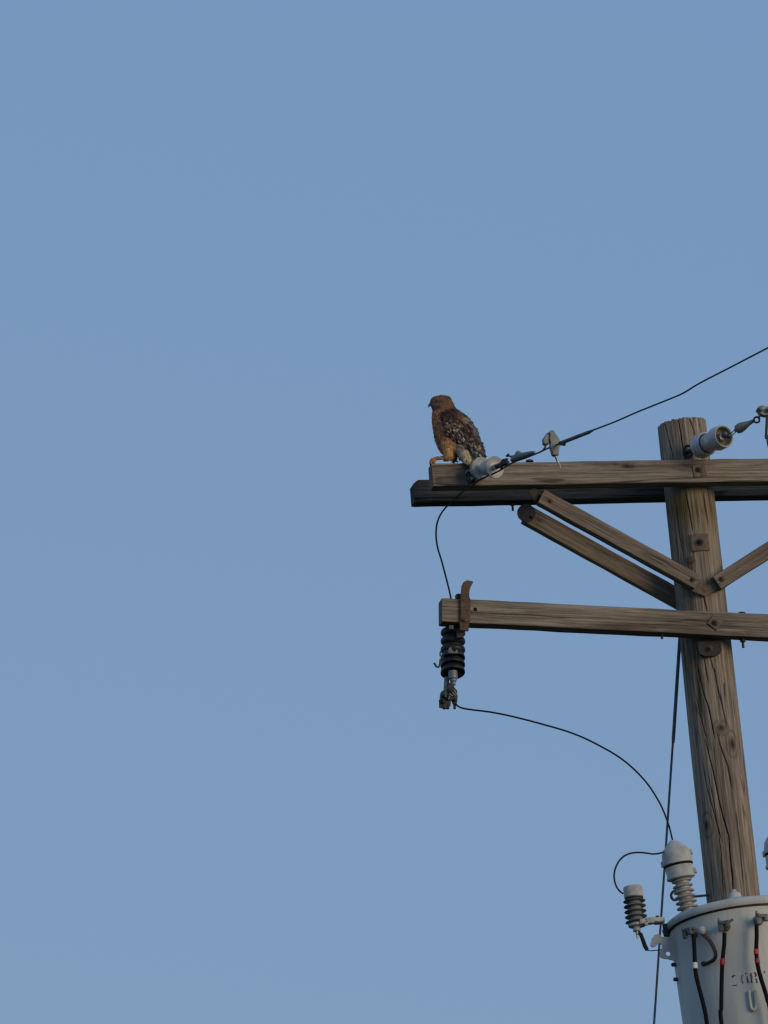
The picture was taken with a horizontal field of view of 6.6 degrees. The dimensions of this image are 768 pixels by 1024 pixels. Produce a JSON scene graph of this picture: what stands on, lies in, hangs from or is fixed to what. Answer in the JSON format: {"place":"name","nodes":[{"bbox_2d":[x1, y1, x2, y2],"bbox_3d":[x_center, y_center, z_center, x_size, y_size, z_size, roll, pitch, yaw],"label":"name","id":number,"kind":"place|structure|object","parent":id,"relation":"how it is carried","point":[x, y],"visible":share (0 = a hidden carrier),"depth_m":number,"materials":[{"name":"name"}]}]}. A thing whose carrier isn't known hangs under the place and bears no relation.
{"place":"outdoors","nodes":[
{"label":"outdoors","id":0,"kind":"place"},
{"bbox_2d":[0,0,767,1023],"label":"sky","id":1,"kind":"structure","parent":0,"point":[248,247],"materials":[{"name":"blue"}]},
{"label":"ground","id":2,"kind":"structure","parent":0,"visible":0},
{"bbox_2d":[410,417,767,902],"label":"utility pole","id":3,"kind":"object","parent":2,"relation":"on","point":[703,624],"visible":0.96,"depth_m":29.68,"materials":[{"name":"brown wood"}]},
{"bbox_2d":[433,625,464,709],"bbox_3d":[0.307,0.692,29.386,0.125,0.391,0.186,-9,-16,18],"label":"fuse cutout","id":4,"kind":"object","parent":3,"relation":"hanging from","point":[452,659],"visible":1,"depth_m":29.38,"materials":[{"name":"ceramic"}]},
{"bbox_2d":[455,703,672,839],"bbox_3d":[0.794,1.147,29.147,0.930,0.722,0.035,-6,-16,9],"label":"lead wire","id":5,"kind":"object","parent":4,"relation":"attached to","point":[636,771],"visible":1,"depth_m":29.16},
{"bbox_2d":[428,395,487,484],"bbox_3d":[0.330,-0.321,29.651,0.266,0.444,0.160,-4,-16,0],"label":"hawk","id":6,"kind":"object","parent":3,"relation":"on","point":[456,434],"visible":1,"depth_m":29.60,"materials":[{"name":"brown"}]},
{"bbox_2d":[455,580,472,631],"bbox_3d":[0.347,0.429,29.447,0.076,0.234,0.131,4,-17,-24],"label":"mounting strap","id":7,"kind":"object","parent":3,"relation":"attached to","point":[463,597],"visible":1,"depth_m":29.40,"materials":[{"name":"metal"}]},
{"bbox_2d":[470,456,509,480],"bbox_3d":[0.467,-0.200,29.476,0.106,0.120,0.301,6,-18,-32],"label":"strain insulator","id":8,"kind":"object","parent":3,"relation":"attached to","point":[481,467],"visible":1,"depth_m":29.45,"materials":[{"name":"grey ceramic"}]},
{"bbox_2d":[496,347,767,471],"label":"conductor","id":9,"kind":"object","parent":8,"relation":"attached to","point":[651,405],"visible":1,"depth_m":28.36,"materials":[{"name":"metal"}]},
{"bbox_2d":[435,468,503,598],"bbox_3d":[0.381,0.171,29.431,0.098,0.665,0.458,8,-19,-37],"label":"jumper wire","id":10,"kind":"object","parent":9,"relation":"attached to","point":[464,490],"visible":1,"depth_m":29.57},
{"bbox_2d":[506,451,535,461],"bbox_3d":[0.604,-0.258,29.270,0.035,0.059,0.223,5,-18,-29],"label":"strain clamp","id":11,"kind":"object","parent":9,"relation":"attached to","point":[517,455],"visible":1,"depth_m":29.26,"materials":[{"name":"metal"}]},
{"bbox_2d":[539,430,560,468],"bbox_3d":[0.729,-0.272,29.047,0.098,0.172,0.039,-4,-16,0],"label":"tap connector","id":12,"kind":"object","parent":9,"relation":"attached to","point":[551,439],"visible":1,"depth_m":29.04,"materials":[{"name":"metal"}]},
{"bbox_2d":[558,429,592,445],"bbox_3d":[0.838,-0.327,28.908,0.020,0.031,0.262,6,-18,-32],"label":"wire sleeve","id":13,"kind":"object","parent":9,"relation":"attached to","point":[565,441],"visible":1,"depth_m":28.91,"materials":[{"name":"metal"}]},
{"bbox_2d":[653,638,680,1023],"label":"guy wire","id":14,"kind":"object","parent":3,"relation":"attached to","point":[671,760],"visible":0.82,"depth_m":29.88,"materials":[{"name":"black metal"}]},
{"bbox_2d":[682,425,732,457],"bbox_3d":[1.451,-0.307,29.797,0.113,0.113,0.319,7,-18,-33],"label":"strain insulator","id":15,"kind":"object","parent":3,"relation":"attached to","point":[710,442],"visible":1,"depth_m":29.73,"materials":[{"name":"grey ceramic"}]},
{"bbox_2d":[730,405,767,438],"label":"dead end clamp","id":16,"kind":"object","parent":15,"relation":"attached to","point":[760,411],"visible":1,"depth_m":29.46,"materials":[{"name":"metal"}]},
{"bbox_2d":[650,837,767,1023],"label":"transformer","id":17,"kind":"object","parent":3,"relation":"attached to","point":[736,916],"visible":0.99,"depth_m":28.62,"materials":[{"name":"paint"}]},
{"bbox_2d":[613,851,663,893],"bbox_3d":[1.115,1.576,28.874,0.236,0.191,0.008,0,-16,-12],"label":"arrester wire","id":18,"kind":"object","parent":17,"relation":"attached to","point":[617,863],"visible":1,"depth_m":28.87,"materials":[{"name":"grey metal"}]},
{"bbox_2d":[623,884,668,950],"bbox_3d":[1.142,1.772,28.839,0.189,0.296,0.104,-4,-16,0],"label":"surge arrester","id":19,"kind":"object","parent":17,"relation":"attached to","point":[635,911],"visible":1,"depth_m":28.83,"materials":[{"name":"ceramic"}]},
{"bbox_2d":[692,935,708,1023],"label":"cable","id":20,"kind":"object","parent":17,"relation":"attached to","point":[697,981],"visible":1,"depth_m":28.56,"materials":[{"name":"black rubber"}]},
{"bbox_2d":[718,932,726,1023],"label":"cable","id":21,"kind":"object","parent":17,"relation":"attached to","point":[721,983],"visible":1,"depth_m":28.49,"materials":[{"name":"black rubber"}]},
{"bbox_2d":[754,924,767,1007],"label":"cable","id":22,"kind":"object","parent":17,"relation":"attached to","point":[757,959],"visible":1,"depth_m":28.49,"materials":[{"name":"black rubber"}]}
]}

